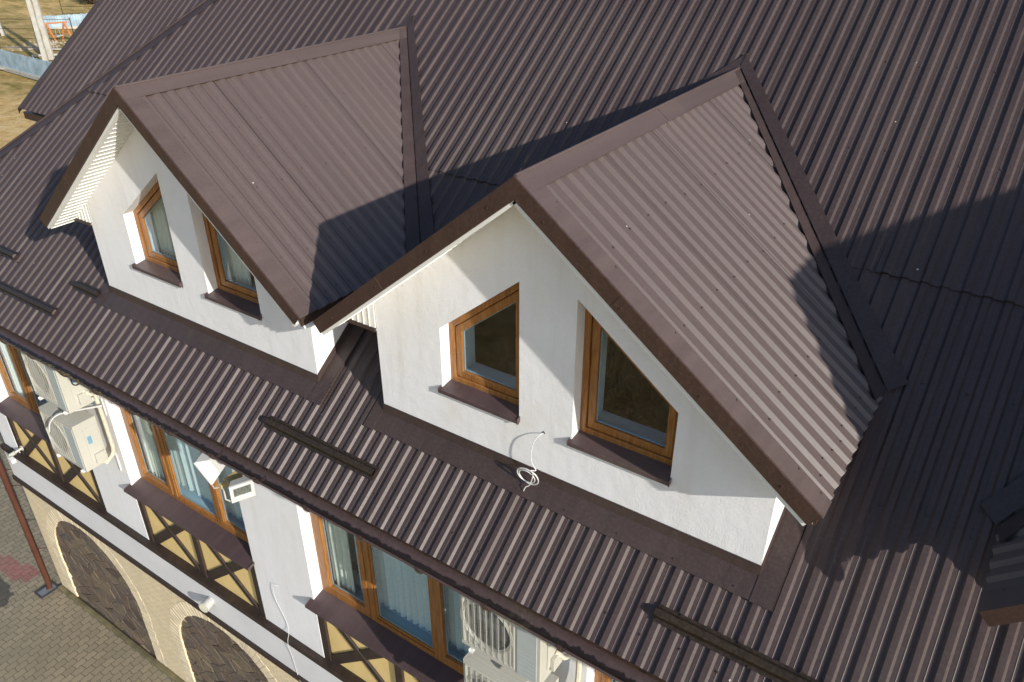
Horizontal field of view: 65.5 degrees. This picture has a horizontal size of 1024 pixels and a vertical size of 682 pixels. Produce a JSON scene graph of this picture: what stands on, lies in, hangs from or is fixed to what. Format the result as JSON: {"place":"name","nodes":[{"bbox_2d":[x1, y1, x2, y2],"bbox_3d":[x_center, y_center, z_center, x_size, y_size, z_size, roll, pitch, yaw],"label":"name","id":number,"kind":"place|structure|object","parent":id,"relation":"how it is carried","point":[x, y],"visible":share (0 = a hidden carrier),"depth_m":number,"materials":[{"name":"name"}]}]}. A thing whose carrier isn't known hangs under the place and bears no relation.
{"place":"outdoors","nodes":[
{"label":"outdoors","id":0,"kind":"place"},
{"bbox_2d":[0,432,174,681],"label":"pavement","id":1,"kind":"structure","parent":0,"point":[57,635],"depth_m":13.81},
{"bbox_2d":[34,581,57,598],"bbox_3d":[-8.516,4.561,14.588,0.240,0.022,0.340,19,35,29],"label":"drain grate","id":2,"kind":"object","parent":1,"relation":"on","point":[42,592],"visible":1,"depth_m":14.56,"materials":[{"name":"metal"}]},
{"bbox_2d":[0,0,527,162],"bbox_3d":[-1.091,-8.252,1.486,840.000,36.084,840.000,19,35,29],"label":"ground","id":3,"kind":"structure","parent":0,"point":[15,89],"depth_m":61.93,"materials":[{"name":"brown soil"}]},
{"bbox_2d":[0,23,6,35],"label":"concrete pole","id":4,"kind":"object","parent":3,"relation":"on","point":[2,32],"depth_m":64.37,"materials":[{"name":"grey concrete"}]},
{"bbox_2d":[0,49,50,79],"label":"fence","id":5,"kind":"object","parent":3,"relation":"on","point":[26,66],"visible":0.48,"depth_m":52.43,"materials":[{"name":"metal"}]},
{"bbox_2d":[2,40,65,51],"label":"rubble","id":6,"kind":"object","parent":3,"relation":"on","point":[53,43],"visible":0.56,"depth_m":61.64,"materials":[{"name":"grey stone"}]},
{"bbox_2d":[0,18,73,53],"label":"fence","id":7,"kind":"object","parent":3,"relation":"on","point":[69,19],"visible":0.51,"depth_m":57.95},
{"bbox_2d":[26,0,48,60],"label":"concrete pole","id":8,"kind":"object","parent":3,"relation":"on","point":[37,31],"depth_m":54.37,"materials":[{"name":"grey concrete"}]},
{"bbox_2d":[14,47,61,49],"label":"plank","id":9,"kind":"object","parent":3,"relation":"on","point":[54,48],"visible":0.36,"depth_m":60.25,"materials":[{"name":"wood"}]},
{"bbox_2d":[32,0,54,59],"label":"concrete pole","id":10,"kind":"object","parent":3,"relation":"on","point":[44,33],"visible":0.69,"depth_m":56.06,"materials":[{"name":"grey concrete"}]},
{"bbox_2d":[32,53,57,56],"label":"plank","id":11,"kind":"object","parent":3,"relation":"on","point":[38,55],"visible":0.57,"depth_m":57.97,"materials":[{"name":"wood"}]},
{"bbox_2d":[45,21,71,40],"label":"swing frame","id":12,"kind":"object","parent":3,"relation":"on","point":[63,25],"visible":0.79,"depth_m":63.55,"materials":[{"name":"orange paint"}]},
{"bbox_2d":[36,13,87,28],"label":"fence","id":13,"kind":"object","parent":3,"relation":"on","point":[76,20],"visible":0.4,"depth_m":68.69,"materials":[{"name":"metal"}]},
{"bbox_2d":[59,0,94,13],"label":"wire fence","id":14,"kind":"object","parent":3,"relation":"on","point":[73,6],"visible":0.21,"depth_m":73.03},
{"bbox_2d":[77,0,96,4],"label":"shrub","id":15,"kind":"object","parent":3,"relation":"on","point":[89,1],"visible":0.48,"depth_m":80.05,"materials":[{"name":"plant"}]},
{"bbox_2d":[0,0,1023,681],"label":"gabled building","id":16,"kind":"structure","parent":3,"relation":"on","point":[720,302],"depth_m":6.28,"materials":[{"name":"white paint"}]},
{"bbox_2d":[0,245,19,262],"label":"snow guard","id":17,"kind":"object","parent":16,"relation":"on","point":[6,252],"visible":1,"depth_m":9.51,"materials":[{"name":"brown metal"}]},
{"bbox_2d":[0,342,25,396],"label":"curtain","id":18,"kind":"object","parent":16,"relation":"hanging from","point":[11,367],"visible":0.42,"depth_m":12.06,"materials":[{"name":"beige fabric"}]},
{"bbox_2d":[8,446,23,463],"bbox_3d":[-7.807,1.777,12.530,0.202,0.163,0.256,19,35,29],"label":"security camera","id":19,"kind":"object","parent":16,"relation":"attached to","point":[12,459],"visible":1,"depth_m":12.51,"materials":[{"name":"beige paint"}]},
{"bbox_2d":[0,458,51,589],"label":"downpipe","id":20,"kind":"object","parent":16,"relation":"attached to","point":[9,489],"visible":0.94,"depth_m":13.84,"materials":[{"name":"brown metal"}]},
{"bbox_2d":[0,344,51,444],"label":"window","id":21,"kind":"structure","parent":16,"relation":"in","point":[24,411],"depth_m":11.95,"materials":[{"name":"brown wood"}]},
{"bbox_2d":[0,280,58,318],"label":"snow guard","id":22,"kind":"object","parent":16,"relation":"on","point":[38,304],"visible":1,"depth_m":8.96,"materials":[{"name":"brown metal"}]},
{"bbox_2d":[20,351,106,415],"bbox_3d":[-5.485,0.517,9.789,0.811,1.023,0.470,19,35,29],"label":"air conditioner","id":23,"kind":"object","parent":16,"relation":"attached to","point":[53,386],"visible":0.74,"depth_m":9.56,"materials":[{"name":"beige paint"}]},
{"bbox_2d":[49,404,102,432],"bbox_3d":[-5.399,0.950,9.854,0.686,0.303,0.068,-6,31,-10],"label":"plastic strip","id":24,"kind":"object","parent":23,"relation":"attached to","point":[82,408],"visible":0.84,"depth_m":9.80,"materials":[{"name":"white plastic"}]},
{"bbox_2d":[82,389,94,395],"bbox_3d":[-5.091,0.380,9.518,0.127,0.648,0.209,23,38,34],"label":"insulated pipe","id":25,"kind":"object","parent":23,"relation":"attached to","point":[89,394],"visible":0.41,"depth_m":9.63,"materials":[{"name":"beige plastic"}]},
{"bbox_2d":[38,402,121,472],"bbox_3d":[-5.548,1.302,10.299,0.811,1.023,0.470,19,35,29],"label":"air conditioner","id":26,"kind":"object","parent":16,"relation":"attached to","point":[75,438],"visible":0.94,"depth_m":10.01,"materials":[{"name":"beige paint"}]},
{"bbox_2d":[71,280,101,298],"bbox_3d":[-4.649,-0.569,8.710,0.470,0.090,0.104,19,35,29],"label":"snow guard","id":27,"kind":"object","parent":16,"relation":"on","point":[84,288],"visible":1,"depth_m":8.69,"materials":[{"name":"brown metal"}]},
{"bbox_2d":[3,339,173,432],"bbox_3d":[-4.466,0.375,8.079,3.441,0.039,0.040,19,35,29],"label":"cable","id":28,"kind":"object","parent":16,"relation":"on","point":[66,374],"visible":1,"depth_m":8.11,"materials":[{"name":"black rubber"}]},
{"bbox_2d":[93,395,114,463],"bbox_3d":[-5.221,0.703,9.856,0.177,1.941,0.182,-25,38,-36],"label":"insulated pipe","id":29,"kind":"object","parent":16,"relation":"attached to","point":[108,433],"visible":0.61,"depth_m":10.08,"materials":[{"name":"beige plastic"}]},
{"bbox_2d":[134,415,165,480],"bbox_3d":[-4.719,0.789,10.021,0.320,2.365,0.031,19,35,29],"label":"curtain","id":30,"kind":"object","parent":16,"relation":"hanging from","point":[148,442],"visible":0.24,"depth_m":10.36,"materials":[{"name":"beige fabric"}]},
{"bbox_2d":[132,181,182,287],"bbox_3d":[-3.387,-1.200,7.670,0.778,1.165,0.405,19,35,29],"label":"window","id":31,"kind":"structure","parent":16,"relation":"in","point":[157,264],"depth_m":7.87,"materials":[{"name":"brown wood"}]},
{"bbox_2d":[151,199,174,256],"bbox_3d":[-3.490,-1.166,7.913,0.235,0.660,0.031,19,35,29],"label":"curtain","id":32,"kind":"object","parent":16,"relation":"hanging from","point":[162,228],"visible":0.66,"depth_m":7.93,"materials":[{"name":"beige fabric"}]},
{"bbox_2d":[119,406,254,571],"bbox_3d":[-3.926,1.107,9.603,2.495,2.557,0.747,19,35,29],"label":"window","id":33,"kind":"structure","parent":16,"relation":"in","point":[210,523],"depth_m":10.06,"materials":[{"name":"brown wood"}]},
{"bbox_2d":[164,432,243,521],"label":"vertical blinds","id":34,"kind":"object","parent":16,"relation":"attached to","point":[191,477],"visible":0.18,"depth_m":10.05,"materials":[{"name":"white fabric"}]},
{"bbox_2d":[199,597,213,612],"bbox_3d":[-4.033,3.480,10.535,0.156,0.157,0.159,12,32,19],"label":"round wall lamp","id":35,"kind":"object","parent":16,"relation":"attached to","point":[206,604],"visible":1,"depth_m":10.49,"materials":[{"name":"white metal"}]},
{"bbox_2d":[193,452,255,502],"bbox_3d":[-2.612,1.192,7.728,0.716,0.308,0.721,19,35,29],"label":"twin floodlight","id":36,"kind":"object","parent":16,"relation":"attached to","point":[239,485],"visible":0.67,"depth_m":7.53,"materials":[{"name":"paint"}]},
{"bbox_2d":[202,213,261,320],"bbox_3d":[-2.451,-0.868,7.122,0.767,1.155,0.405,19,35,29],"label":"window","id":37,"kind":"structure","parent":16,"relation":"in","point":[242,298],"depth_m":7.34,"materials":[{"name":"brown wood"}]},
{"bbox_2d":[227,244,251,286],"bbox_3d":[-2.541,-0.936,7.295,0.255,0.900,0.031,19,35,29],"label":"curtain","id":38,"kind":"object","parent":16,"relation":"hanging from","point":[241,272],"visible":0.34,"depth_m":7.45,"materials":[{"name":"beige fabric"}]},
{"bbox_2d":[273,585,300,681],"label":"cable","id":39,"kind":"object","parent":16,"relation":"attached to","point":[288,627],"visible":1,"depth_m":9.57,"materials":[{"name":"white plastic"}]},
{"bbox_2d":[263,415,378,480],"bbox_3d":[-1.625,0.881,6.696,1.290,0.090,0.104,19,35,29],"label":"snow guard","id":40,"kind":"object","parent":16,"relation":"on","point":[347,460],"visible":1,"depth_m":6.66,"materials":[{"name":"brown metal"}]},
{"bbox_2d":[325,520,355,595],"bbox_3d":[-1.872,1.764,8.334,0.320,2.365,0.031,19,35,29],"label":"curtain","id":41,"kind":"object","parent":16,"relation":"hanging from","point":[340,555],"visible":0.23,"depth_m":8.67,"materials":[{"name":"beige fabric"}]},
{"bbox_2d":[305,512,466,681],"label":"window","id":42,"kind":"structure","parent":16,"relation":"in","point":[427,657],"depth_m":8.42,"materials":[{"name":"brown wood"}]},
{"bbox_2d":[354,536,469,654],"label":"vertical blinds","id":43,"kind":"object","parent":16,"relation":"attached to","point":[403,589],"visible":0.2,"depth_m":8.28,"materials":[{"name":"white fabric"}]},
{"bbox_2d":[438,282,519,424],"bbox_3d":[-0.151,-0.083,5.757,0.741,1.167,0.405,19,35,29],"label":"window","id":44,"kind":"structure","parent":16,"relation":"in","point":[485,388],"depth_m":5.94,"materials":[{"name":"brown wood"}]},
{"bbox_2d":[460,594,561,681],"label":"air conditioner","id":45,"kind":"object","parent":16,"relation":"attached to","point":[517,650],"visible":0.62,"depth_m":6.30,"materials":[{"name":"beige paint"}]},
{"bbox_2d":[554,649,571,659],"bbox_3d":[0.442,2.219,6.198,0.239,0.705,0.107,-22,37,-33],"label":"insulated pipe","id":46,"kind":"object","parent":45,"relation":"attached to","point":[562,656],"visible":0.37,"depth_m":6.31,"materials":[{"name":"white plastic"}]},
{"bbox_2d":[463,650,558,681],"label":"air conditioner","id":47,"kind":"object","parent":16,"relation":"attached to","point":[478,666],"visible":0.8,"depth_m":6.67,"materials":[{"name":"beige paint"}]},
{"bbox_2d":[517,431,544,490],"bbox_3d":[0.135,0.883,5.755,0.203,0.510,0.105,1,30,2],"label":"cable","id":48,"kind":"object","parent":16,"relation":"attached to","point":[532,474],"visible":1,"depth_m":5.77,"materials":[{"name":"white plastic"}]},
{"bbox_2d":[575,659,581,681],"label":"insulated pipe","id":49,"kind":"object","parent":16,"relation":"attached to","point":[578,672],"visible":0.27,"depth_m":6.50,"materials":[{"name":"white plastic"}]},
{"bbox_2d":[594,669,612,681],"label":"window","id":50,"kind":"structure","parent":16,"relation":"in","point":[599,677],"depth_m":6.73,"materials":[{"name":"brown wood"}]},
{"bbox_2d":[567,309,678,486],"bbox_3d":[0.810,0.251,5.191,0.780,1.176,0.405,19,35,29],"label":"window","id":51,"kind":"structure","parent":16,"relation":"in","point":[640,449],"depth_m":5.37,"materials":[{"name":"brown wood"}]},
{"bbox_2d":[653,604,819,681],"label":"snow guard","id":52,"kind":"object","parent":16,"relation":"on","point":[731,648],"visible":1,"depth_m":4.92,"materials":[{"name":"brown metal"}]}
]}

